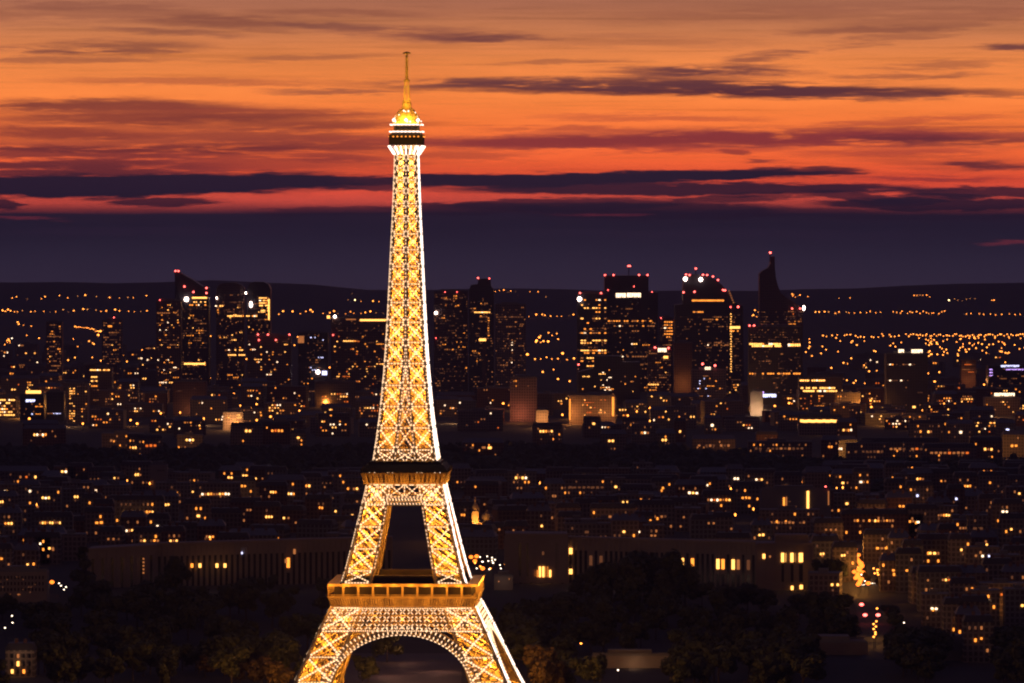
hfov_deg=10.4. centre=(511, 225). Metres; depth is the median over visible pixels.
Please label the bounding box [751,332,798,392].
office windows
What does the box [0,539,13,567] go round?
apartment block
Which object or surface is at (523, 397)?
office tower
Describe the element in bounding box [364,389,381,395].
office block
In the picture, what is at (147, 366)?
office block
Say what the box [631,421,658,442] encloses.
apartment block
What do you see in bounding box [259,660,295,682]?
tree
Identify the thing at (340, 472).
apartment block
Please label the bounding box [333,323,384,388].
office windows
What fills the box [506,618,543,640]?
tree
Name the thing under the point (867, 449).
apartment block
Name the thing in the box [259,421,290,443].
apartment block
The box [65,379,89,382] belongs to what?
office block
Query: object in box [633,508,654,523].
apartment block
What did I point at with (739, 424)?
office block
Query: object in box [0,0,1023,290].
sky
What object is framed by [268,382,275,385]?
office block
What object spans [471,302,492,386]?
office windows
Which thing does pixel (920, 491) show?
apartment block
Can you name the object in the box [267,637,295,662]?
tree
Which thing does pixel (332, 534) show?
apartment block
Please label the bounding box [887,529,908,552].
apartment block
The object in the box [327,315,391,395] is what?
office tower
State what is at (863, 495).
apartment block
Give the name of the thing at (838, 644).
mansion block
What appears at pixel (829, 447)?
apartment block
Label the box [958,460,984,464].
apartment block
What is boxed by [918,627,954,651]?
tree
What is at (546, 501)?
apartment block
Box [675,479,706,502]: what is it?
apartment block
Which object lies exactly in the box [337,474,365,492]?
apartment block
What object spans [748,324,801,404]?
office tower
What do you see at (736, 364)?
office tower
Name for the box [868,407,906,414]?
office block
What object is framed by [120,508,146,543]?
apartment block
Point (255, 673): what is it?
tree
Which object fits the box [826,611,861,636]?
tree
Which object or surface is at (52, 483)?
apartment block
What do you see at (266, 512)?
apartment block
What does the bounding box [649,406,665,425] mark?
office block
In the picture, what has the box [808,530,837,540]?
apartment block
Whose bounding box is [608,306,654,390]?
office windows
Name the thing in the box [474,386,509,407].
office block
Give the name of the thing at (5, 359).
office block
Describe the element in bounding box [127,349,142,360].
office block
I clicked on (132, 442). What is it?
apartment block
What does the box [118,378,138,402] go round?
office block
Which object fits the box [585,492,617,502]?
apartment block
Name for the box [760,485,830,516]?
modern apartment slab
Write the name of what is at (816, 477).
apartment block
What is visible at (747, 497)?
apartment block
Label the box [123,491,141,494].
apartment block
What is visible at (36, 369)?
office block
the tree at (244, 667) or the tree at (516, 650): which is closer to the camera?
the tree at (244, 667)
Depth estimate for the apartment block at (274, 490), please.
4495.65 m
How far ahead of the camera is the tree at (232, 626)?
3006.36 m
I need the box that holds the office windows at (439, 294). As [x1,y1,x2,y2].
[435,294,466,390]
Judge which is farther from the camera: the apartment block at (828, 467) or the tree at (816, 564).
the apartment block at (828, 467)
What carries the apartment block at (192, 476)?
on the ground
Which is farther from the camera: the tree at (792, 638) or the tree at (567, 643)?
the tree at (567, 643)
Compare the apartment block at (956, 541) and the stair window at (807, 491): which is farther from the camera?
the stair window at (807, 491)
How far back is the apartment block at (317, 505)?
4076.37 m
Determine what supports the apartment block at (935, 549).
on the ground
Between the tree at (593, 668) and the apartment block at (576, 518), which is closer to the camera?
the tree at (593, 668)
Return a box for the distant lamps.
[4,311,1022,518]
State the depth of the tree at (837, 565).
3367.28 m
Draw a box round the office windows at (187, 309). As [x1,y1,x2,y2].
[183,309,205,378]
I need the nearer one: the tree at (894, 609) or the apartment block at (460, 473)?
the tree at (894, 609)
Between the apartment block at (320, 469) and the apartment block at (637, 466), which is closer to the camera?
the apartment block at (320, 469)
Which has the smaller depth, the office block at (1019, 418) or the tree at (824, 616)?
the tree at (824, 616)
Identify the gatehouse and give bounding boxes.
[494,570,512,589]
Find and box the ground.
[0,280,1023,682]
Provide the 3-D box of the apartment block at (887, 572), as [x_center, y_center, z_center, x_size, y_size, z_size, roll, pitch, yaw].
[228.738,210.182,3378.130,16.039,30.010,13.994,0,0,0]
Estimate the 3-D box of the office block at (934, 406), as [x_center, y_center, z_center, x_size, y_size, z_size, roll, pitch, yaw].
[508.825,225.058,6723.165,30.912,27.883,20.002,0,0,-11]
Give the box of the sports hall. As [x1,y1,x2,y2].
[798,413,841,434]
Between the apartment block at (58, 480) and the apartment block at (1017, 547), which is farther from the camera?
the apartment block at (58, 480)
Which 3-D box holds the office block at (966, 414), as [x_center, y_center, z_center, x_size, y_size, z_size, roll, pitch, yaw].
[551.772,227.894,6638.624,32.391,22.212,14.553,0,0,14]
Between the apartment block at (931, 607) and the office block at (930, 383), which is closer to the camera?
the apartment block at (931, 607)
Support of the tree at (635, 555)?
on the ground
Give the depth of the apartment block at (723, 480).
4790.62 m
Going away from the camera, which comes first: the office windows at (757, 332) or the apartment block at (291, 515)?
the apartment block at (291, 515)
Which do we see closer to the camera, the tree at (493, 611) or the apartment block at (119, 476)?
the tree at (493, 611)
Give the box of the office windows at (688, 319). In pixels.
[677,319,727,386]
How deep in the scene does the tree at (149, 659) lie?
2901.20 m
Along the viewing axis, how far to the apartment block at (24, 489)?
4468.78 m
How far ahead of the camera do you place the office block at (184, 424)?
6173.12 m
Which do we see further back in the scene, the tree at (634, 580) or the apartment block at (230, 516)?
the apartment block at (230, 516)
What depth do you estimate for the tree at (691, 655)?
2852.76 m
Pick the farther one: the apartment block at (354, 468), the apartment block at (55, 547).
the apartment block at (354, 468)
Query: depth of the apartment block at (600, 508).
3956.02 m
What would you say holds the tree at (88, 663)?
on the ground
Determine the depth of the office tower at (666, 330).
7900.00 m
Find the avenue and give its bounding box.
[848,545,887,659]
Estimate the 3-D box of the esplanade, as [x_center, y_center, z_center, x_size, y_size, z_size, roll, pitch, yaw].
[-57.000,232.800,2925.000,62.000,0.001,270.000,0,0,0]
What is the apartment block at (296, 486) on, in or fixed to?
on the ground
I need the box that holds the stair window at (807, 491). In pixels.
[807,491,808,507]
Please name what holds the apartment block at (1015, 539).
on the ground
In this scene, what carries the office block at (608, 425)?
on the ground
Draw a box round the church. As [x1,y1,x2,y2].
[472,497,492,523]
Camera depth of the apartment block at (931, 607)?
3194.57 m
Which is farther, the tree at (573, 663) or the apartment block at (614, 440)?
the apartment block at (614, 440)
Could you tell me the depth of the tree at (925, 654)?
2856.85 m
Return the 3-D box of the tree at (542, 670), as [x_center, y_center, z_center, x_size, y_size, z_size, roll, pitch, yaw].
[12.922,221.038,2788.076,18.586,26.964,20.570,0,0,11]
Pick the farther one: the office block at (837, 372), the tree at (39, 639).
the office block at (837, 372)
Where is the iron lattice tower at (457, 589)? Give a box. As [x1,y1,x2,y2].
[293,52,524,682]
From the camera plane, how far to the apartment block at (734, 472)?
4879.43 m
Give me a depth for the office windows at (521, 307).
7699.68 m
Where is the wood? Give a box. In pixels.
[0,440,1023,490]
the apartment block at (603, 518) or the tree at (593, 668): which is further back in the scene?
the apartment block at (603, 518)
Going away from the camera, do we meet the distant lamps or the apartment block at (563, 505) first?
the apartment block at (563, 505)
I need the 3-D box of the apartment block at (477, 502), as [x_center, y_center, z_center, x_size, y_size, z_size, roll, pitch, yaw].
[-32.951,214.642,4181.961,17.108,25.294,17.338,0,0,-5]
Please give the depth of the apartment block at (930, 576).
3265.55 m
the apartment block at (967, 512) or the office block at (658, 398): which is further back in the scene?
the office block at (658, 398)
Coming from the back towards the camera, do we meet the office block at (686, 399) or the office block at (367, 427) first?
the office block at (686, 399)
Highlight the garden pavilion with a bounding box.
[592,649,669,667]
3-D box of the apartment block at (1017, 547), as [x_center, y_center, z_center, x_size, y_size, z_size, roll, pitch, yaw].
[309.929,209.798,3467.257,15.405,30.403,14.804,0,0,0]
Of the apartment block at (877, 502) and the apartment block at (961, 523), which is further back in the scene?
the apartment block at (877, 502)
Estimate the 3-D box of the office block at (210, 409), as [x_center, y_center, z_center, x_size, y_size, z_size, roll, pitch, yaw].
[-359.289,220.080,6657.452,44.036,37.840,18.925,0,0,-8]
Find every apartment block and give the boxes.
[0,466,4,480]
[0,481,18,492]
[0,488,18,506]
[0,504,22,538]
[0,524,3,535]
[0,536,9,542]
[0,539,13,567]
[2,466,48,482]
[14,540,39,567]
[15,502,35,527]
[18,480,40,504]
[18,480,55,486]
[18,526,47,542]
[22,425,65,445]
[24,528,50,563]
[31,484,61,510]
[31,508,73,530]
[36,528,61,563]
[37,524,66,532]
[41,470,61,479]
[44,476,70,486]
[53,463,73,478]
[61,530,86,560]
[62,479,93,507]
[62,485,86,512]
[67,462,93,478]
[74,513,83,532]
[82,490,103,514]
[84,503,114,541]
[88,466,115,479]
[88,480,108,492]
[94,495,114,508]
[97,477,116,483]
[98,523,125,545]
[99,471,124,480]
[101,431,142,449]
[102,481,130,497]
[109,492,164,525]
[120,461,126,475]
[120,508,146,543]
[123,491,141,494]
[125,461,152,489]
[127,434,144,452]
[132,524,162,543]
[137,435,162,454]
[144,488,178,520]
[147,510,170,525]
[156,479,190,508]
[161,523,185,541]
[168,469,181,481]
[174,519,197,540]
[177,432,203,447]
[177,469,214,495]
[183,495,211,522]
[194,479,240,506]
[197,517,226,540]
[211,505,241,529]
[216,528,249,539]
[218,465,241,480]
[229,526,277,538]
[230,422,261,446]
[230,494,261,527]
[233,476,255,496]
[235,462,253,475]
[247,465,271,483]
[248,521,290,538]
[253,498,281,523]
[255,482,259,496]
[258,481,287,504]
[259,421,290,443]
[265,466,287,480]
[267,474,305,504]
[281,502,306,532]
[290,429,305,446]
[293,498,304,504]
[296,516,337,537]
[300,472,321,494]
[302,471,327,474]
[305,491,331,518]
[311,468,337,470]
[317,490,345,514]
[319,512,358,531]
[322,475,333,491]
[325,529,369,536]
[328,468,361,491]
[334,490,353,493]
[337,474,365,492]
[338,530,378,536]
[341,501,373,520]
[341,518,373,531]
[343,467,374,486]
[344,490,378,516]
[441,496,472,524]
[446,521,496,538]
[447,527,498,563]
[451,463,470,489]
[453,498,473,523]
[462,438,503,455]
[464,480,501,497]
[465,476,507,495]
[471,497,479,521]
[473,469,511,479]
[473,494,506,517]
[485,518,504,548]
[488,496,517,513]
[492,502,527,520]
[503,517,528,551]
[507,468,536,494]
[509,490,544,505]
[525,468,545,479]
[526,502,551,530]
[527,484,543,494]
[532,422,562,444]
[536,498,570,504]
[543,478,564,500]
[545,467,573,478]
[548,500,560,530]
[555,499,580,530]
[557,508,582,530]
[561,474,678,498]
[563,519,610,536]
[564,515,590,521]
[572,495,598,517]
[573,468,597,473]
[583,416,600,437]
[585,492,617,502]
[588,491,614,494]
[589,500,635,518]
[595,515,610,521]
[599,465,630,473]
[600,430,626,450]
[604,474,624,493]
[610,511,638,536]
[616,491,653,502]
[621,483,656,492]
[622,417,647,436]
[628,497,673,534]
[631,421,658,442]
[633,460,652,473]
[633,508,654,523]
[637,513,646,537]
[639,491,660,495]
[640,466,659,473]
[643,521,664,537]
[650,477,672,494]
[654,493,686,498]
[655,429,675,445]
[655,465,678,470]
[658,469,679,478]
[661,494,697,506]
[673,418,685,441]
[674,504,701,531]
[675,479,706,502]
[680,473,696,478]
[689,476,717,489]
[689,511,715,538]
[692,435,734,450]
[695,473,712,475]
[697,467,725,474]
[698,503,708,513]
[701,487,735,518]
[704,414,721,433]
[708,509,733,532]
[712,474,728,489]
[714,529,752,539]
[725,464,743,489]
[732,481,762,513]
[744,468,775,487]
[747,439,811,458]
[751,516,772,540]
[756,431,777,440]
[759,506,819,534]
[773,471,801,484]
[802,467,828,487]
[806,466,832,469]
[807,568,842,596]
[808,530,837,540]
[810,514,843,540]
[810,532,837,570]
[820,435,838,459]
[821,486,839,514]
[822,460,842,469]
[831,469,852,491]
[831,538,857,581]
[834,489,855,516]
[836,418,856,437]
[836,464,869,468]
[837,436,856,457]
[840,506,908,539]
[841,460,863,463]
[845,440,889,459]
[852,467,870,493]
[855,491,879,508]
[857,492,883,498]
[857,496,887,508]
[860,437,938,458]
[862,526,904,562]
[863,460,884,464]
[866,463,883,478]
[878,551,894,591]
[883,478,904,498]
[884,462,904,478]
[885,460,905,462]
[885,490,911,508]
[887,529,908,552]
[893,471,915,481]
[894,544,921,592]
[896,506,922,538]
[901,536,923,562]
[902,468,932,481]
[904,461,928,467]
[904,480,933,502]
[904,501,937,538]
[908,420,944,441]
[908,563,940,603]
[914,465,938,467]
[915,530,948,564]
[915,562,961,611]
[917,521,940,532]
[921,465,948,467]
[921,589,949,627]
[922,443,975,461]
[925,495,951,504]
[926,413,952,431]
[930,468,952,492]
[932,502,957,522]
[936,520,957,532]
[941,593,969,633]
[943,488,982,510]
[946,419,973,442]
[946,481,964,513]
[947,530,971,564]
[949,573,977,596]
[951,511,972,522]
[952,471,977,488]
[952,516,965,532]
[954,603,980,633]
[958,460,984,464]
[958,462,990,470]
[959,563,986,588]
[960,591,989,613]
[962,611,993,662]
[964,509,988,516]
[964,542,999,564]
[966,511,987,533]
[968,463,998,472]
[969,437,1001,458]
[969,585,999,626]
[970,528,996,544]
[977,471,1007,497]
[977,491,1001,524]
[978,578,1023,615]
[981,554,1012,581]
[989,550,1019,563]
[991,495,1022,527]
[995,419,1015,438]
[998,467,1017,473]
[998,510,1023,547]
[1000,562,1023,581]
[1001,541,1023,564]
[1002,430,1023,456]
[1002,460,1020,466]
[1003,584,1023,627]
[1004,483,1023,508]
[1005,462,1023,466]
[1008,474,1023,485]
[1011,534,1023,543]
[1018,464,1023,473]
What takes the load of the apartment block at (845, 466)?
on the ground
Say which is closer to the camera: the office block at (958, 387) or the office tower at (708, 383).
the office tower at (708, 383)
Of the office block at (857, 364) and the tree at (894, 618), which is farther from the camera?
the office block at (857, 364)
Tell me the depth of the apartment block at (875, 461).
5039.25 m
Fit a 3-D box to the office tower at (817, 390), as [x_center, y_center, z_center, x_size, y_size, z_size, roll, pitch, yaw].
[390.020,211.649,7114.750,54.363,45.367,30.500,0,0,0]
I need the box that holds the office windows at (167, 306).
[157,306,179,383]
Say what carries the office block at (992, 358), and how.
on the ground
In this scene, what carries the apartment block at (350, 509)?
on the ground
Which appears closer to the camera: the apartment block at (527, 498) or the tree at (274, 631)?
the tree at (274, 631)
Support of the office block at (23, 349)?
on the ground
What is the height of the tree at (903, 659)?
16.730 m
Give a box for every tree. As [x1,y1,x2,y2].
[0,592,12,620]
[0,659,10,682]
[28,631,67,672]
[39,644,66,682]
[46,657,81,682]
[62,632,91,659]
[66,650,95,682]
[69,546,96,588]
[84,578,112,599]
[92,655,125,682]
[94,647,115,682]
[113,624,144,667]
[113,640,153,681]
[132,639,157,675]
[137,638,163,673]
[155,648,179,678]
[156,645,179,667]
[156,662,169,682]
[163,556,191,592]
[171,643,190,670]
[195,654,215,676]
[198,631,240,675]
[207,643,252,682]
[218,619,258,639]
[230,585,260,619]
[232,662,250,680]
[235,578,259,610]
[235,659,246,663]
[238,634,261,673]
[247,654,270,682]
[248,640,267,667]
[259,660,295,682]
[260,590,284,626]
[261,628,284,648]
[261,632,296,647]
[264,638,300,669]
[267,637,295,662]
[278,614,308,638]
[290,612,324,651]
[292,653,325,675]
[309,624,336,655]
[311,593,330,616]
[316,577,330,593]
[350,616,371,647]
[351,654,376,681]
[355,659,379,682]
[370,631,403,661]
[434,607,445,625]
[469,607,497,630]
[497,611,525,633]
[500,624,537,670]
[503,638,515,662]
[504,614,541,628]
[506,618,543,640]
[508,634,547,676]
[514,614,544,628]
[521,644,557,682]
[541,647,572,662]
[546,660,566,682]
[549,635,577,656]
[552,656,581,682]
[574,652,607,682]
[596,560,625,596]
[613,556,648,612]
[623,549,657,601]
[645,549,682,580]
[659,654,676,678]
[666,656,694,682]
[667,627,702,646]
[667,636,693,654]
[668,656,691,665]
[669,557,700,606]
[672,638,700,679]
[683,650,708,682]
[691,657,715,682]
[695,639,736,680]
[702,646,737,682]
[731,644,769,682]
[735,582,757,610]
[747,587,770,604]
[749,658,774,682]
[750,653,775,673]
[755,590,778,609]
[759,638,805,654]
[769,662,792,682]
[775,644,803,675]
[784,651,826,682]
[785,635,800,676]
[794,632,826,659]
[803,590,837,617]
[805,607,836,636]
[811,558,833,570]
[823,557,848,576]
[824,592,853,615]
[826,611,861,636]
[862,571,870,583]
[875,575,878,584]
[880,604,899,615]
[882,629,894,646]
[883,633,924,676]
[885,607,898,615]
[887,611,903,625]
[891,623,919,634]
[894,631,932,674]
[900,652,919,679]
[904,644,946,682]
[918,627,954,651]
[987,643,1023,665]
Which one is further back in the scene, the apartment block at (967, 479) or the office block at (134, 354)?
the office block at (134, 354)
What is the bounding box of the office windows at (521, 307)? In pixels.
[496,307,524,386]
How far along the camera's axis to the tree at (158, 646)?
2917.86 m
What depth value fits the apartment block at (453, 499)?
4078.95 m
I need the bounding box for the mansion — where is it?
[5,638,36,676]
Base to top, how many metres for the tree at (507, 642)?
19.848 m
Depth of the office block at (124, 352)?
9672.39 m
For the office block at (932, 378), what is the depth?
8122.13 m
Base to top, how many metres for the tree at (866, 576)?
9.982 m
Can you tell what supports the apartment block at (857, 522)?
on the ground
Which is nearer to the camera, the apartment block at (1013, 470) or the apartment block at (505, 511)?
the apartment block at (505, 511)
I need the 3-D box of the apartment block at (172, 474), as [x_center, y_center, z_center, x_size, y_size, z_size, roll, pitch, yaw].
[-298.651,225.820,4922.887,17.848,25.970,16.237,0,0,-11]
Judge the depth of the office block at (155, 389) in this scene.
7288.06 m
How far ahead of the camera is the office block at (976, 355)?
9490.17 m
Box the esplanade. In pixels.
[344,653,462,682]
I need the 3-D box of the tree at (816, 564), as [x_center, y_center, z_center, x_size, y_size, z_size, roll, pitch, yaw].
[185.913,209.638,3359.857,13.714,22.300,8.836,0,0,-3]
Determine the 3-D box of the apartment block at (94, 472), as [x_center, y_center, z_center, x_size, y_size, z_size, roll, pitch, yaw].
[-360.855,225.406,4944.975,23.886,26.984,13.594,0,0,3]
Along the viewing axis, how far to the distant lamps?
10488.17 m
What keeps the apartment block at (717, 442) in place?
on the ground
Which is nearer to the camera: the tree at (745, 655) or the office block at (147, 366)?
the tree at (745, 655)
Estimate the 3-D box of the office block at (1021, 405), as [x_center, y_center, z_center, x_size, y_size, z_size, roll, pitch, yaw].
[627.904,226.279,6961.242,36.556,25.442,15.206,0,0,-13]
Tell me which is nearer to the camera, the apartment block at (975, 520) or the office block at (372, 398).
the apartment block at (975, 520)
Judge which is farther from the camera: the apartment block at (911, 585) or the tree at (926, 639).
the apartment block at (911, 585)
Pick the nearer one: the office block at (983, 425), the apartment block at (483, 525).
the apartment block at (483, 525)
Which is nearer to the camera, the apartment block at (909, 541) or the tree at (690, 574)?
the tree at (690, 574)
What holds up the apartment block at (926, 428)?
on the ground
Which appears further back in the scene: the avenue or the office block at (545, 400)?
the office block at (545, 400)
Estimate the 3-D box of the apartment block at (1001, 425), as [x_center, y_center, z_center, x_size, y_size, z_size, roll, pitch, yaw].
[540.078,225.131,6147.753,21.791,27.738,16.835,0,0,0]
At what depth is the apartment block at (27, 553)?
3460.36 m
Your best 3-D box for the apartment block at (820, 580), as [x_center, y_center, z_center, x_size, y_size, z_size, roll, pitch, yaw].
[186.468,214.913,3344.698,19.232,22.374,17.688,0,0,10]
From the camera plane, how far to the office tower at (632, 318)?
7900.00 m
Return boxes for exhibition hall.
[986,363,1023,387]
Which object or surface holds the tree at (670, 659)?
on the ground
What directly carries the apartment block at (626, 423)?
on the ground
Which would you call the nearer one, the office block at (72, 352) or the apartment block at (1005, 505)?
the apartment block at (1005, 505)
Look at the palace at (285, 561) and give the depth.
3423.99 m
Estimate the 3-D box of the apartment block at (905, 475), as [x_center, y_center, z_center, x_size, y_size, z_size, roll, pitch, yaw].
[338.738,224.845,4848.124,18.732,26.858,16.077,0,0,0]
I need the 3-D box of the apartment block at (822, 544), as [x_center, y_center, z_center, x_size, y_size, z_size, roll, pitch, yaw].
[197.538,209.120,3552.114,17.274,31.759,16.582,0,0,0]
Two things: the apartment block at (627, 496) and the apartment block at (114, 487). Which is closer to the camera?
the apartment block at (627, 496)
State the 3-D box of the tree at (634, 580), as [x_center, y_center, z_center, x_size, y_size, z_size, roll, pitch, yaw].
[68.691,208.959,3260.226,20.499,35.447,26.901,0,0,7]
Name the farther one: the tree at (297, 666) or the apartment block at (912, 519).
the apartment block at (912, 519)
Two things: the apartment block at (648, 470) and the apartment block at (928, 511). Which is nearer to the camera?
the apartment block at (928, 511)
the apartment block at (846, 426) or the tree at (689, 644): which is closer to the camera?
the tree at (689, 644)
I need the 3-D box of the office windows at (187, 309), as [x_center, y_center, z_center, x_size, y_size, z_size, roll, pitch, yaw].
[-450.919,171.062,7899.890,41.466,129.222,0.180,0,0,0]
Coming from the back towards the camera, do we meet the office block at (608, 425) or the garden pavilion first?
the office block at (608, 425)
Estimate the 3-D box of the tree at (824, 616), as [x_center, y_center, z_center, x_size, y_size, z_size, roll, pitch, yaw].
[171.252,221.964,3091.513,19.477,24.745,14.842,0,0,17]
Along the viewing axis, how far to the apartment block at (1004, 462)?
5090.40 m
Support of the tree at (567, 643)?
on the ground
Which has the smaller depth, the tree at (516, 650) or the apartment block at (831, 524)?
the tree at (516, 650)
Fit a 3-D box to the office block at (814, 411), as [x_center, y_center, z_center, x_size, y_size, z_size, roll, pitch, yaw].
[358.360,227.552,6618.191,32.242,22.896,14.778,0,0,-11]
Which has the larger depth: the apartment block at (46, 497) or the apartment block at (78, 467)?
the apartment block at (78, 467)
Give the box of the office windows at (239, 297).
[217,297,242,376]
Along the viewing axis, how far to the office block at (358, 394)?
7318.59 m
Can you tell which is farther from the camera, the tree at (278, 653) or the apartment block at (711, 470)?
the apartment block at (711, 470)
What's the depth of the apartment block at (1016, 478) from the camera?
4820.12 m
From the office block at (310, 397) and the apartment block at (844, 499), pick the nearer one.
the apartment block at (844, 499)
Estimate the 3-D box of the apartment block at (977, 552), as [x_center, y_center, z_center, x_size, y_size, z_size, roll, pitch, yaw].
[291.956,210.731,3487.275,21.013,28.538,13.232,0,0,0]
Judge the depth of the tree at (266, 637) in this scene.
2927.45 m
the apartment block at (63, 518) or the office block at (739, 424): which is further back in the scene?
the office block at (739, 424)
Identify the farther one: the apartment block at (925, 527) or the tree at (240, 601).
the apartment block at (925, 527)
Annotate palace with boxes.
[87,536,392,587]
[504,531,813,589]
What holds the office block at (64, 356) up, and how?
on the ground
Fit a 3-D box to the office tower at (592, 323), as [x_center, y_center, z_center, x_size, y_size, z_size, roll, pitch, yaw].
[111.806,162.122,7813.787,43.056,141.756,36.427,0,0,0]
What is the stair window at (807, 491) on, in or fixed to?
in the modern apartment slab
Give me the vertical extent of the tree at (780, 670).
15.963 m
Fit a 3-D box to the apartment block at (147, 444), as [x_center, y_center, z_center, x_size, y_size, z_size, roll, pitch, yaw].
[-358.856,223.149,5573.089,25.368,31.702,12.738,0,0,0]
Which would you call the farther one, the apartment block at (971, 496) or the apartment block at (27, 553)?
the apartment block at (971, 496)
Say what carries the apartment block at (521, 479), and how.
on the ground
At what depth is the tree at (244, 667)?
2847.30 m
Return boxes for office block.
[0,348,12,359]
[0,354,10,367]
[0,370,14,377]
[0,375,39,396]
[5,369,29,374]
[7,362,34,370]
[15,342,39,360]
[18,356,41,363]
[22,420,58,426]
[26,364,45,374]
[34,386,66,404]
[37,383,62,391]
[38,373,61,382]
[44,345,67,359]
[45,350,66,362]
[47,380,68,385]
[63,343,76,359]
[63,364,83,378]
[63,366,79,379]
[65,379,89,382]
[84,362,116,384]
[89,408,125,428]
[98,388,127,406]
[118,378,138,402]
[123,344,126,360]
[124,402,163,416]
[125,365,138,379]
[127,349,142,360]
[139,362,155,381]
[140,369,155,385]
[142,388,167,404]
[142,391,166,414]
[143,344,155,361]
[149,416,173,432]
[157,387,172,402]
[173,416,203,437]
[190,396,227,422]
[207,385,228,390]
[207,389,232,409]
[231,406,263,421]
[233,394,238,405]
[241,378,267,401]
[241,383,263,407]
[259,418,305,430]
[264,400,299,415]
[267,384,308,408]
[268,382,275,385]
[275,415,299,419]
[296,411,322,426]
[309,391,312,403]
[309,417,353,433]
[315,379,355,406]
[316,411,349,436]
[321,403,349,412]
[355,389,368,400]
[355,399,380,418]
[357,396,396,416]
[358,418,387,436]
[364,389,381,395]
[434,397,472,409]
[435,396,458,416]
[437,392,475,399]
[457,408,502,430]
[458,399,475,409]
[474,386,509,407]
[485,406,503,420]
[537,391,553,414]
[553,391,577,408]
[582,421,615,435]
[616,405,629,417]
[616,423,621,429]
[623,399,648,414]
[647,392,670,413]
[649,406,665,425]
[666,404,696,428]
[670,393,698,405]
[691,400,705,405]
[695,403,700,417]
[701,399,744,422]
[722,414,758,427]
[724,417,758,430]
[739,382,747,402]
[745,403,749,412]
[762,409,780,421]
[770,409,789,425]
[778,411,806,430]
[782,394,796,406]
[806,409,829,412]
[807,365,825,374]
[807,406,829,410]
[810,371,842,383]
[816,371,844,381]
[829,401,865,412]
[830,403,860,423]
[835,390,860,402]
[843,383,865,391]
[848,358,867,369]
[854,352,883,367]
[856,386,883,406]
[861,411,901,424]
[865,371,883,384]
[866,377,883,386]
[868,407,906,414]
[873,404,904,408]
[884,416,913,429]
[899,413,925,419]
[922,402,951,414]
[927,410,963,418]
[928,359,944,375]
[928,375,940,382]
[928,381,945,395]
[928,387,929,403]
[931,390,957,408]
[932,383,953,391]
[938,376,957,383]
[946,382,965,391]
[953,355,972,366]
[956,390,975,404]
[958,377,979,385]
[962,351,984,363]
[963,386,981,390]
[964,411,968,418]
[969,406,994,419]
[972,416,998,434]
[976,366,985,384]
[976,386,1009,405]
[981,353,1008,365]
[1010,383,1023,399]
[1015,411,1023,425]
[1020,398,1023,410]
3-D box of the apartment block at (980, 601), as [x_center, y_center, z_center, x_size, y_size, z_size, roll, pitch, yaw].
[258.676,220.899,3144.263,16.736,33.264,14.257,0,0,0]
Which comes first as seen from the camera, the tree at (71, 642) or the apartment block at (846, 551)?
the tree at (71, 642)
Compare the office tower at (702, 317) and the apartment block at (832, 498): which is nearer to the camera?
the apartment block at (832, 498)
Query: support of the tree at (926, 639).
on the ground
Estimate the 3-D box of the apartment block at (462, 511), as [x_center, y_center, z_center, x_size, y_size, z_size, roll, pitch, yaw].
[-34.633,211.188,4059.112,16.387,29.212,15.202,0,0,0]
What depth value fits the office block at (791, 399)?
7250.67 m
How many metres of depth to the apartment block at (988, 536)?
3601.68 m
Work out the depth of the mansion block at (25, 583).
3300.00 m
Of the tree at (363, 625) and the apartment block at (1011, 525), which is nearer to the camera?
the tree at (363, 625)
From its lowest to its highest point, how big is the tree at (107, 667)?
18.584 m
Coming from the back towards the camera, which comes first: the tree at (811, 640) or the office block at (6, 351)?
the office block at (6, 351)
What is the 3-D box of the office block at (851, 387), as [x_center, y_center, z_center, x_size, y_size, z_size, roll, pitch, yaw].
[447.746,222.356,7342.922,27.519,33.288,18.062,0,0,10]
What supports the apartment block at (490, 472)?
on the ground
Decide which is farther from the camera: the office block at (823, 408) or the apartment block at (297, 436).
the office block at (823, 408)
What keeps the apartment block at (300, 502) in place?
on the ground
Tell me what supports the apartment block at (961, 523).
on the ground
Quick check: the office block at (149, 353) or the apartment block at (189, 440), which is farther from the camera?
the office block at (149, 353)
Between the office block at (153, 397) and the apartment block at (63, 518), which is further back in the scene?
the office block at (153, 397)
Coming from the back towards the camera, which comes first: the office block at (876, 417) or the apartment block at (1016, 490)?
the office block at (876, 417)
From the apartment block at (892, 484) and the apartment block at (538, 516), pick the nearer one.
the apartment block at (538, 516)
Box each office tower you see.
[0,394,17,415]
[20,382,45,419]
[46,320,62,380]
[46,389,65,420]
[67,381,89,422]
[90,365,112,404]
[102,317,122,383]
[156,298,181,388]
[173,379,206,415]
[175,270,210,385]
[215,282,244,389]
[223,410,243,429]
[245,281,271,334]
[247,333,291,385]
[298,330,328,397]
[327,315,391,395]
[434,289,467,391]
[469,277,493,391]
[495,302,525,386]
[510,375,536,420]
[536,408,547,421]
[569,393,615,423]
[577,291,607,392]
[578,355,639,406]
[604,265,657,391]
[647,345,671,393]
[659,316,672,391]
[673,340,691,392]
[674,268,738,395]
[691,363,725,399]
[727,290,743,393]
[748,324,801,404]
[750,389,762,415]
[758,252,804,376]
[798,375,841,409]
[884,349,927,412]
[960,357,975,387]
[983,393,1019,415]
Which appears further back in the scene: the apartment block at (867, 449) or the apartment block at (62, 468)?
the apartment block at (867, 449)
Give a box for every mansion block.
[0,565,48,603]
[806,634,867,654]
[944,634,1000,660]
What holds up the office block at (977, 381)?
on the ground

